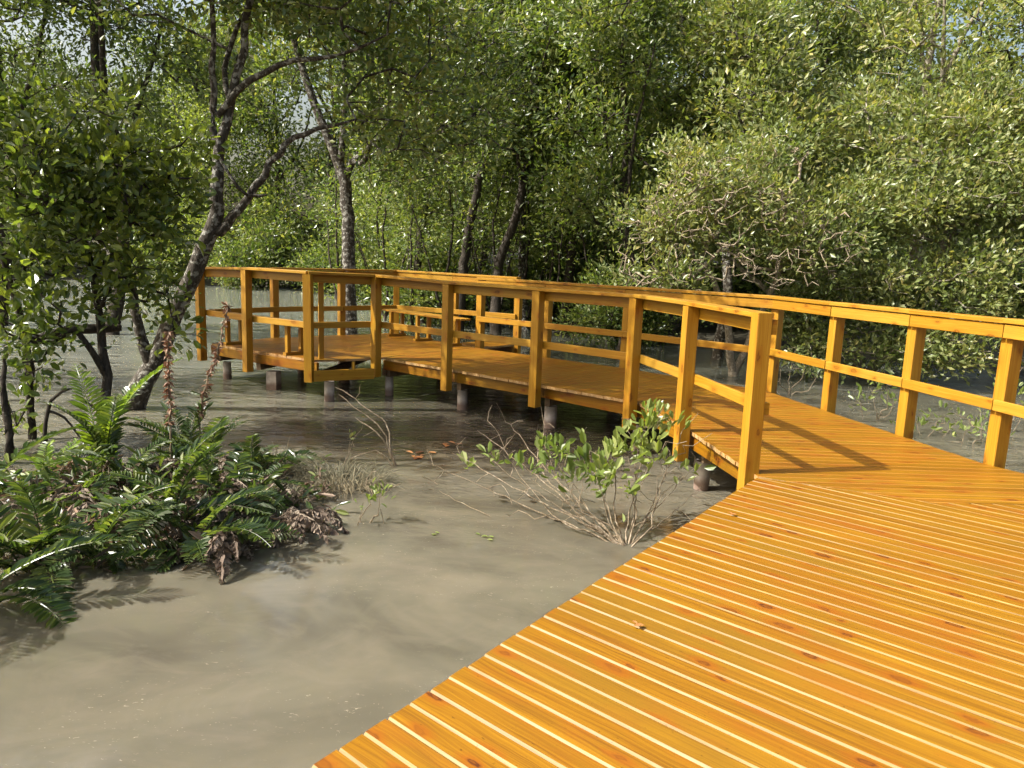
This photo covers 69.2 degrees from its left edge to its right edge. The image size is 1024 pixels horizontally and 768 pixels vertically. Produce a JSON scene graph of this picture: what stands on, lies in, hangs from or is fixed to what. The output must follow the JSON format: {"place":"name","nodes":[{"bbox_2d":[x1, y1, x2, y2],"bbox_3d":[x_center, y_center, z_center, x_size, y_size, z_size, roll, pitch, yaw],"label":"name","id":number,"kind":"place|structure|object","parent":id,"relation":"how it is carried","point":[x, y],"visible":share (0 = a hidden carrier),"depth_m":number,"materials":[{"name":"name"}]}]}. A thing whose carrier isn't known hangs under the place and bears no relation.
{"place":"outdoors","nodes":[
{"label":"outdoors","id":0,"kind":"place"},
{"bbox_2d":[0,278,1023,767],"bbox_3d":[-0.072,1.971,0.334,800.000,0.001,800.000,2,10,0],"label":"water","id":1,"kind":"structure","parent":0,"point":[308,652],"depth_m":4.81,"materials":[{"name":"liquid"}]},
{"bbox_2d":[0,0,111,325],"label":"mangrove tree","id":2,"kind":"object","parent":1,"relation":"on","point":[18,7],"visible":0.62,"depth_m":16.54,"materials":[{"name":"green plant"}]},
{"bbox_2d":[0,51,232,440],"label":"mangrove tree","id":3,"kind":"object","parent":1,"relation":"in","point":[105,191],"visible":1,"depth_m":7.28,"materials":[{"name":"green plant"}]},
{"bbox_2d":[33,324,121,339],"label":"dead branch","id":4,"kind":"object","parent":3,"relation":"attached to","point":[91,329],"visible":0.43,"depth_m":7.67,"materials":[{"name":"wood"}]},
{"bbox_2d":[8,0,273,334],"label":"mangrove tree","id":5,"kind":"object","parent":1,"relation":"on","point":[95,31],"visible":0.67,"depth_m":15.71,"materials":[{"name":"green plant"}]},
{"bbox_2d":[0,477,288,564],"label":"mud islet","id":6,"kind":"object","parent":1,"relation":"in","point":[222,514],"visible":0.04,"depth_m":5.26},
{"bbox_2d":[0,359,14,463],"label":"mangrove root","id":7,"kind":"object","parent":6,"relation":"on","point":[9,431],"visible":0.66,"depth_m":6.65,"materials":[{"name":"brown plant"}]},
{"bbox_2d":[0,425,85,511],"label":"fern","id":8,"kind":"object","parent":6,"relation":"on","point":[27,445],"visible":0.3,"depth_m":5.64,"materials":[{"name":"green plant"}]},
{"bbox_2d":[0,480,91,603],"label":"fern","id":9,"kind":"object","parent":6,"relation":"on","point":[14,529],"visible":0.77,"depth_m":4.45,"materials":[{"name":"green plant"}]},
{"bbox_2d":[0,437,97,478],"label":"fern","id":10,"kind":"object","parent":6,"relation":"on","point":[38,460],"visible":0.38,"depth_m":6.27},
{"bbox_2d":[42,387,80,449],"bbox_3d":[-4.392,0.381,7.214,0.338,0.738,0.128,1,10,-7],"label":"mangrove root","id":11,"kind":"object","parent":6,"relation":"on","point":[47,412],"visible":0.76,"depth_m":7.18,"materials":[{"name":"brown plant"}]},
{"bbox_2d":[0,533,134,628],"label":"fern","id":12,"kind":"object","parent":6,"relation":"on","point":[54,599],"visible":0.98,"depth_m":4.08,"materials":[{"name":"green plant"}]},
{"bbox_2d":[0,484,176,574],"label":"fern","id":13,"kind":"object","parent":6,"relation":"on","point":[64,535],"visible":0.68,"depth_m":4.61,"materials":[{"name":"green plant"}]},
{"bbox_2d":[45,487,139,539],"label":"dry fern","id":14,"kind":"object","parent":6,"relation":"on","point":[73,514],"visible":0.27,"depth_m":5.17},
{"bbox_2d":[41,438,177,500],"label":"fern","id":15,"kind":"object","parent":6,"relation":"on","point":[112,465],"visible":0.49,"depth_m":5.58,"materials":[{"name":"green plant"}]},
{"bbox_2d":[39,357,182,458],"bbox_3d":[-3.413,0.292,6.496,0.997,1.054,0.998,2,10,0],"label":"fern","id":16,"kind":"object","parent":6,"relation":"on","point":[103,431],"visible":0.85,"depth_m":6.39,"materials":[{"name":"green plant"}]},
{"bbox_2d":[112,457,200,486],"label":"dry fern","id":17,"kind":"object","parent":6,"relation":"on","point":[152,466],"visible":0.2,"depth_m":5.94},
{"bbox_2d":[0,452,336,574],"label":"leaf litter","id":18,"kind":"object","parent":6,"relation":"on","point":[179,533],"visible":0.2,"depth_m":5.34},
{"bbox_2d":[67,416,272,565],"bbox_3d":[-2.330,0.661,4.919,0.901,0.796,1.145,10,13,40],"label":"fern","id":19,"kind":"object","parent":6,"relation":"on","point":[160,509],"visible":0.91,"depth_m":4.99,"materials":[{"name":"green plant"}]},
{"bbox_2d":[157,331,182,469],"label":"flower stalk","id":20,"kind":"object","parent":6,"relation":"on","point":[168,356],"visible":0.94,"depth_m":6.03,"materials":[{"name":"brown plant"}]},
{"bbox_2d":[0,428,350,575],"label":"undergrowth","id":21,"kind":"object","parent":6,"relation":"on","point":[45,483],"visible":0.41,"depth_m":5.39,"materials":[{"name":"green plant"}]},
{"bbox_2d":[123,399,248,474],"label":"fern","id":22,"kind":"object","parent":6,"relation":"on","point":[185,426],"visible":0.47,"depth_m":6.57,"materials":[{"name":"green plant"}]},
{"bbox_2d":[75,485,302,573],"bbox_3d":[-2.030,0.946,4.740,1.259,0.605,0.638,2,10,0],"label":"fern","id":23,"kind":"object","parent":6,"relation":"on","point":[187,546],"visible":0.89,"depth_m":4.70,"materials":[{"name":"green plant"}]},
{"bbox_2d":[186,301,235,445],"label":"flower stalk","id":24,"kind":"object","parent":6,"relation":"on","point":[202,414],"visible":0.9,"depth_m":6.56,"materials":[{"name":"brown plant"}]},
{"bbox_2d":[176,454,253,505],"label":"dry fern","id":25,"kind":"object","parent":6,"relation":"on","point":[239,483],"visible":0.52,"depth_m":5.57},
{"bbox_2d":[176,436,270,507],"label":"fern","id":26,"kind":"object","parent":6,"relation":"on","point":[209,473],"visible":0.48,"depth_m":5.54,"materials":[{"name":"green plant"}]},
{"bbox_2d":[167,526,280,584],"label":"dry fern","id":27,"kind":"object","parent":6,"relation":"on","point":[227,538],"visible":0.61,"depth_m":4.62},
{"bbox_2d":[220,450,313,528],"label":"fern","id":28,"kind":"object","parent":6,"relation":"on","point":[258,495],"visible":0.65,"depth_m":5.71,"materials":[{"name":"green plant"}]},
{"bbox_2d":[216,438,329,479],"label":"grass tuft","id":29,"kind":"object","parent":6,"relation":"on","point":[298,462],"visible":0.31,"depth_m":6.78,"materials":[{"name":"plant"}]},
{"bbox_2d":[228,433,322,471],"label":"fern","id":30,"kind":"object","parent":6,"relation":"on","point":[257,457],"visible":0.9,"depth_m":6.52,"materials":[{"name":"green plant"}]},
{"bbox_2d":[269,506,348,548],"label":"dry fern","id":31,"kind":"object","parent":6,"relation":"on","point":[302,519],"visible":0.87,"depth_m":5.15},
{"bbox_2d":[275,451,412,501],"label":"grass tuft","id":32,"kind":"object","parent":6,"relation":"on","point":[360,483],"visible":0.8,"depth_m":6.43,"materials":[{"name":"plant"}]},
{"bbox_2d":[354,471,400,525],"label":"seedling","id":33,"kind":"object","parent":6,"relation":"on","point":[374,488],"visible":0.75,"depth_m":5.56,"materials":[{"name":"green plant"}]},
{"bbox_2d":[65,0,488,409],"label":"mangrove tree","id":34,"kind":"object","parent":1,"relation":"on","point":[216,224],"visible":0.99,"depth_m":8.73,"materials":[{"name":"green plant"}]},
{"bbox_2d":[301,152,384,302],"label":"sapling tree","id":35,"kind":"object","parent":1,"relation":"on","point":[326,179],"visible":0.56,"depth_m":25.55,"materials":[{"name":"green plant"}]},
{"bbox_2d":[211,333,513,400],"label":"viewing platform","id":36,"kind":"structure","parent":1,"relation":"on","point":[346,352],"depth_m":11.07,"materials":[{"name":"brown wood"}]},
{"bbox_2d":[223,312,303,355],"bbox_3d":[-3.645,-0.743,10.897,1.940,0.467,0.361,9,12,36],"label":"bench","id":37,"kind":"object","parent":36,"relation":"on","point":[287,352],"visible":0.41,"depth_m":10.55,"materials":[{"name":"brown wood"}]},
{"bbox_2d":[195,267,377,382],"bbox_3d":[-3.429,-0.890,10.474,3.086,1.477,0.864,5,10,19],"label":"railing","id":38,"kind":"object","parent":36,"relation":"attached to","point":[307,324],"visible":0.86,"depth_m":10.26,"materials":[{"name":"brown wood"}]},
{"bbox_2d":[318,283,323,358],"bbox_3d":[-2.589,-0.896,10.068,0.070,1.120,0.060,-2,10,-21],"label":"railing post","id":39,"kind":"object","parent":36,"relation":"on","point":[320,319],"visible":0.85,"depth_m":10.04,"materials":[{"name":"brown wood"}]},
{"bbox_2d":[208,267,522,353],"bbox_3d":[-2.529,-1.260,12.925,5.117,1.434,1.928,-1,10,-16],"label":"railing","id":40,"kind":"object","parent":36,"relation":"attached to","point":[341,308],"visible":0.53,"depth_m":13.09,"materials":[{"name":"brown wood"}]},
{"bbox_2d":[382,309,469,345],"bbox_3d":[-1.524,-0.975,12.724,0.360,0.467,2.159,-6,13,-41],"label":"bench","id":41,"kind":"object","parent":36,"relation":"on","point":[402,312],"visible":0.82,"depth_m":12.75,"materials":[{"name":"brown wood"}]},
{"bbox_2d":[334,384,396,466],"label":"bare twig","id":42,"kind":"object","parent":1,"relation":"in","point":[390,454],"visible":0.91,"depth_m":7.11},
{"bbox_2d":[166,0,574,334],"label":"mangrove tree","id":43,"kind":"object","parent":1,"relation":"on","point":[338,155],"visible":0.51,"depth_m":13.99,"materials":[{"name":"green plant"}]},
{"bbox_2d":[323,162,425,269],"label":"sapling tree","id":44,"kind":"object","parent":1,"relation":"on","point":[371,231],"visible":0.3,"depth_m":26.57,"materials":[{"name":"green plant"}]},
{"bbox_2d":[326,163,432,320],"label":"sapling tree","id":45,"kind":"object","parent":1,"relation":"on","point":[385,314],"visible":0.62,"depth_m":22.03,"materials":[{"name":"green plant"}]},
{"bbox_2d":[384,174,446,325],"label":"sapling tree","id":46,"kind":"object","parent":1,"relation":"on","point":[415,244],"visible":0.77,"depth_m":20.67,"materials":[{"name":"green plant"}]},
{"bbox_2d":[329,1,515,323],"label":"mangrove tree","id":47,"kind":"object","parent":1,"relation":"on","point":[429,197],"visible":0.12,"depth_m":20.97,"materials":[{"name":"green plant"}]},
{"bbox_2d":[389,147,510,307],"bbox_3d":[-1.602,-4.082,20.523,3.637,5.164,2.279,1,10,-9],"label":"sapling tree","id":48,"kind":"object","parent":1,"relation":"on","point":[445,226],"visible":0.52,"depth_m":20.28,"materials":[{"name":"green plant"}]},
{"bbox_2d":[444,172,515,325],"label":"sapling tree","id":49,"kind":"object","parent":1,"relation":"on","point":[480,224],"visible":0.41,"depth_m":21.12,"materials":[{"name":"green plant"}]},
{"bbox_2d":[434,162,553,311],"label":"sapling tree","id":50,"kind":"object","parent":1,"relation":"on","point":[498,192],"visible":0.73,"depth_m":19.86,"materials":[{"name":"green plant"}]},
{"bbox_2d":[422,0,609,331],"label":"mangrove tree","id":51,"kind":"object","parent":1,"relation":"on","point":[465,255],"visible":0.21,"depth_m":18.91,"materials":[{"name":"green plant"}]},
{"bbox_2d":[414,0,641,334],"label":"mangrove tree","id":52,"kind":"object","parent":1,"relation":"on","point":[495,328],"visible":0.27,"depth_m":18.50,"materials":[{"name":"green plant"}]},
{"bbox_2d":[475,154,589,318],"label":"sapling tree","id":53,"kind":"object","parent":1,"relation":"on","point":[525,273],"visible":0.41,"depth_m":20.65,"materials":[{"name":"green plant"}]},
{"bbox_2d":[422,397,715,546],"bbox_3d":[0.379,0.616,5.788,2.385,1.031,1.156,4,10,9],"label":"shrub","id":54,"kind":"object","parent":1,"relation":"in","point":[654,420],"visible":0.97,"depth_m":5.61,"materials":[{"name":"green plant"}]},
{"bbox_2d":[519,0,734,350],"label":"mangrove tree","id":55,"kind":"object","parent":1,"relation":"on","point":[623,15],"visible":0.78,"depth_m":15.97,"materials":[{"name":"green plant"}]},
{"bbox_2d":[312,478,1023,767],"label":"boardwalk","id":56,"kind":"structure","parent":1,"relation":"on","point":[790,625],"depth_m":2.79,"materials":[{"name":"brown wood"}]},
{"bbox_2d":[383,348,1023,504],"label":"boardwalk","id":57,"kind":"structure","parent":1,"relation":"on","point":[803,443],"depth_m":6.65,"materials":[{"name":"brown wood"}]},
{"bbox_2d":[371,274,777,490],"bbox_3d":[0.365,-0.333,8.104,1.242,1.448,6.448,-5,12,-35],"label":"railing","id":58,"kind":"object","parent":57,"relation":"attached to","point":[761,326],"visible":0.94,"depth_m":7.64,"materials":[{"name":"brown wood"}]},
{"bbox_2d":[475,277,1023,468],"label":"railing","id":59,"kind":"object","parent":57,"relation":"attached to","point":[1002,406],"visible":0.81,"depth_m":7.13,"materials":[{"name":"brown wood"}]},
{"bbox_2d":[595,117,889,376],"bbox_3d":[3.906,-2.358,13.075,4.915,4.703,2.672,2,10,0],"label":"bush","id":60,"kind":"object","parent":1,"relation":"on","point":[794,238],"visible":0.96,"depth_m":12.68,"materials":[{"name":"green plant"}]},
{"bbox_2d":[668,0,863,359],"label":"mangrove tree","id":61,"kind":"object","parent":1,"relation":"on","point":[747,29],"visible":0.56,"depth_m":14.41,"materials":[{"name":"green plant"}]},
{"bbox_2d":[778,338,823,394],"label":"sapling","id":62,"kind":"object","parent":1,"relation":"on","point":[797,349],"visible":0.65,"depth_m":11.91,"materials":[{"name":"green plant"}]},
{"bbox_2d":[848,371,898,419],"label":"sapling","id":63,"kind":"object","parent":1,"relation":"on","point":[873,397],"visible":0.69,"depth_m":10.11,"materials":[{"name":"green plant"}]},
{"bbox_2d":[724,32,1023,388],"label":"bush","id":64,"kind":"object","parent":1,"relation":"on","point":[971,144],"visible":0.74,"depth_m":13.21,"materials":[{"name":"green plant"}]},
{"bbox_2d":[889,399,974,438],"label":"sapling","id":65,"kind":"object","parent":1,"relation":"on","point":[922,422],"visible":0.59,"depth_m":9.21,"materials":[{"name":"green plant"}]},
{"bbox_2d":[946,407,1015,443],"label":"sapling","id":66,"kind":"object","parent":1,"relation":"on","point":[976,426],"visible":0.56,"depth_m":8.96,"materials":[{"name":"green plant"}]},
{"bbox_2d":[0,0,1023,267],"label":"sky","id":67,"kind":"structure","parent":0,"point":[304,99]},
{"bbox_2d":[12,240,1023,375],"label":"ground","id":68,"kind":"structure","parent":0,"point":[708,333],"depth_m":19.76,"materials":[{"name":"brown soil"}]},
{"bbox_2d":[3,197,102,274],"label":"bush","id":69,"kind":"object","parent":68,"relation":"on","point":[48,262],"visible":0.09,"depth_m":40.62,"materials":[{"name":"green plant"}]},
{"bbox_2d":[0,29,144,271],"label":"mangrove tree","id":70,"kind":"object","parent":68,"relation":"on","point":[59,122],"visible":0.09,"depth_m":41.36,"materials":[{"name":"green plant"}]},
{"bbox_2d":[95,32,210,247],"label":"mangrove tree","id":71,"kind":"object","parent":68,"relation":"on","point":[159,125],"visible":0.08,"depth_m":41.58,"materials":[{"name":"green plant"}]},
{"bbox_2d":[116,208,194,284],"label":"bush","id":72,"kind":"object","parent":68,"relation":"on","point":[171,263],"visible":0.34,"depth_m":38.11,"materials":[{"name":"green plant"}]},
{"bbox_2d":[92,8,260,241],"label":"mangrove tree","id":73,"kind":"object","parent":68,"relation":"on","point":[136,57],"visible":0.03,"depth_m":48.76,"materials":[{"name":"green plant"}]},
{"bbox_2d":[150,24,289,277],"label":"mangrove tree","id":74,"kind":"object","parent":68,"relation":"on","point":[203,219],"visible":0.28,"depth_m":40.22,"materials":[{"name":"green plant"}]},
{"bbox_2d":[206,207,315,289],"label":"bush","id":75,"kind":"object","parent":68,"relation":"on","point":[245,258],"visible":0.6,"depth_m":37.25,"materials":[{"name":"green plant"}]},
{"bbox_2d":[164,0,362,254],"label":"mangrove tree","id":76,"kind":"object","parent":68,"relation":"on","point":[269,136],"visible":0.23,"depth_m":39.34,"materials":[{"name":"green plant"}]},
{"bbox_2d":[204,6,400,288],"bbox_3d":[-9.339,-12.809,37.669,11.446,16.979,10.911,10,12,38],"label":"mangrove tree","id":77,"kind":"object","parent":68,"relation":"on","point":[277,103],"visible":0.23,"depth_m":37.47,"materials":[{"name":"green plant"}]},
{"bbox_2d":[276,225,376,293],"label":"bush","id":78,"kind":"object","parent":68,"relation":"on","point":[300,262],"visible":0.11,"depth_m":35.33,"materials":[{"name":"green plant"}]},
{"bbox_2d":[324,236,401,305],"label":"bush","id":79,"kind":"object","parent":68,"relation":"on","point":[359,288],"visible":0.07,"depth_m":26.99,"materials":[{"name":"green plant"}]},
{"bbox_2d":[287,24,448,285],"bbox_3d":[-5.275,-9.673,32.993,8.978,13.157,6.302,7,11,25],"label":"mangrove tree","id":80,"kind":"object","parent":68,"relation":"on","point":[324,259],"visible":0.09,"depth_m":33.07,"materials":[{"name":"green plant"}]},
{"bbox_2d":[338,60,461,302],"bbox_3d":[-3.950,-8.201,29.111,5.481,10.748,6.448,-1,10,-17],"label":"mangrove tree","id":81,"kind":"object","parent":68,"relation":"on","point":[379,216],"visible":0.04,"depth_m":29.05,"materials":[{"name":"green plant"}]},
{"bbox_2d":[359,221,446,320],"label":"bush","id":82,"kind":"object","parent":68,"relation":"on","point":[389,266],"visible":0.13,"depth_m":23.25,"materials":[{"name":"green plant"}]},
{"bbox_2d":[385,235,506,326],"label":"bush","id":83,"kind":"object","parent":68,"relation":"on","point":[432,302],"visible":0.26,"depth_m":21.57,"materials":[{"name":"green plant"}]},
{"bbox_2d":[392,3,516,262],"bbox_3d":[-2.348,-11.588,34.601,8.597,13.377,9.018,4,10,10],"label":"mangrove tree","id":84,"kind":"object","parent":68,"relation":"on","point":[457,206],"visible":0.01,"depth_m":34.34,"materials":[{"name":"green plant"}]},
{"bbox_2d":[384,30,556,272],"bbox_3d":[-0.944,-8.590,26.396,6.736,11.595,7.792,3,10,5],"label":"mangrove tree","id":85,"kind":"object","parent":68,"relation":"on","point":[446,238],"visible":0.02,"depth_m":26.11,"materials":[{"name":"green plant"}]},
{"bbox_2d":[464,240,589,327],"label":"bush","id":86,"kind":"object","parent":68,"relation":"on","point":[508,306],"visible":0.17,"depth_m":21.60,"materials":[{"name":"green plant"}]},
{"bbox_2d":[442,0,622,330],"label":"mangrove tree","id":87,"kind":"object","parent":68,"relation":"on","point":[521,275],"visible":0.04,"depth_m":20.48,"materials":[{"name":"green plant"}]},
{"bbox_2d":[470,202,609,311],"bbox_3d":[1.769,-3.624,22.987,6.037,4.054,3.704,-3,11,-28],"label":"bush","id":88,"kind":"object","parent":68,"relation":"on","point":[531,249],"visible":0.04,"depth_m":22.39,"materials":[{"name":"green plant"}]},
{"bbox_2d":[511,163,588,316],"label":"sapling tree","id":89,"kind":"object","parent":68,"relation":"on","point":[552,245],"visible":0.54,"depth_m":19.56,"materials":[{"name":"green plant"}]},
{"bbox_2d":[448,4,669,272],"bbox_3d":[1.887,-8.487,25.268,7.836,11.624,7.470,-7,13,-44],"label":"mangrove tree","id":90,"kind":"object","parent":68,"relation":"on","point":[500,238],"depth_m":23.91,"materials":[{"name":"green plant"}]},
{"bbox_2d":[523,151,604,303],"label":"sapling tree","id":91,"kind":"object","parent":68,"relation":"on","point":[566,248],"visible":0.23,"depth_m":20.03,"materials":[{"name":"green plant"}]},
{"bbox_2d":[483,8,649,281],"bbox_3d":[2.088,-7.670,22.742,6.013,11.100,5.480,2,10,0],"label":"mangrove tree","id":92,"kind":"object","parent":68,"relation":"on","point":[582,245],"visible":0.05,"depth_m":22.52,"materials":[{"name":"green plant"}]},
{"bbox_2d":[551,164,650,334],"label":"sapling tree","id":93,"kind":"object","parent":68,"relation":"on","point":[587,249],"visible":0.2,"depth_m":19.21,"materials":[{"name":"green plant"}]},
{"bbox_2d":[515,0,710,333],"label":"mangrove tree","id":94,"kind":"object","parent":68,"relation":"on","point":[569,262],"visible":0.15,"depth_m":18.93,"materials":[{"name":"green plant"}]},
{"bbox_2d":[552,247,680,346],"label":"bush","id":95,"kind":"object","parent":68,"relation":"on","point":[610,318],"visible":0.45,"depth_m":18.00,"materials":[{"name":"green plant"}]},
{"bbox_2d":[554,221,701,317],"bbox_3d":[3.668,-3.370,22.340,6.037,4.054,3.704,-6,12,-39],"label":"bush","id":96,"kind":"object","parent":68,"relation":"on","point":[600,262],"visible":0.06,"depth_m":21.50,"materials":[{"name":"green plant"}]},
{"bbox_2d":[582,185,680,283],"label":"sapling tree","id":97,"kind":"object","parent":68,"relation":"on","point":[638,250],"visible":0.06,"depth_m":19.95,"materials":[{"name":"green plant"}]},
{"bbox_2d":[590,0,774,329],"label":"mangrove tree","id":98,"kind":"object","parent":68,"relation":"on","point":[682,17],"visible":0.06,"depth_m":18.47,"materials":[{"name":"green plant"}]},
{"bbox_2d":[660,216,838,336],"bbox_3d":[6.613,-2.869,20.139,6.037,4.054,3.704,0,10,-14],"label":"bush","id":99,"kind":"object","parent":68,"relation":"on","point":[741,285],"visible":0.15,"depth_m":19.73,"materials":[{"name":"green plant"}]},
{"bbox_2d":[680,0,853,274],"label":"mangrove tree","id":100,"kind":"object","parent":68,"relation":"on","point":[811,60],"visible":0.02,"depth_m":23.18,"materials":[{"name":"green plant"}]},
{"bbox_2d":[651,0,882,309],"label":"mangrove tree","id":101,"kind":"object","parent":68,"relation":"on","point":[810,5],"visible":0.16,"depth_m":16.46,"materials":[{"name":"green plant"}]},
{"bbox_2d":[795,0,972,292],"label":"mangrove tree","id":102,"kind":"object","parent":68,"relation":"on","point":[874,73],"visible":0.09,"depth_m":23.47,"materials":[{"name":"green plant"}]},
{"bbox_2d":[806,0,966,260],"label":"mangrove tree","id":103,"kind":"object","parent":68,"relation":"on","point":[940,21],"visible":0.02,"depth_m":29.28,"materials":[{"name":"green plant"}]},
{"bbox_2d":[792,0,1023,344],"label":"mangrove tree","id":104,"kind":"object","parent":68,"relation":"on","point":[911,26],"visible":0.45,"depth_m":15.59,"materials":[{"name":"green plant"}]},
{"bbox_2d":[835,0,1023,290],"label":"mangrove tree","id":105,"kind":"object","parent":68,"relation":"on","point":[967,9],"visible":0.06,"depth_m":23.01,"materials":[{"name":"green plant"}]},
{"bbox_2d":[902,0,1023,318],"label":"mangrove tree","id":106,"kind":"object","parent":68,"relation":"on","point":[1000,51],"visible":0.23,"depth_m":14.58,"materials":[{"name":"green plant"}]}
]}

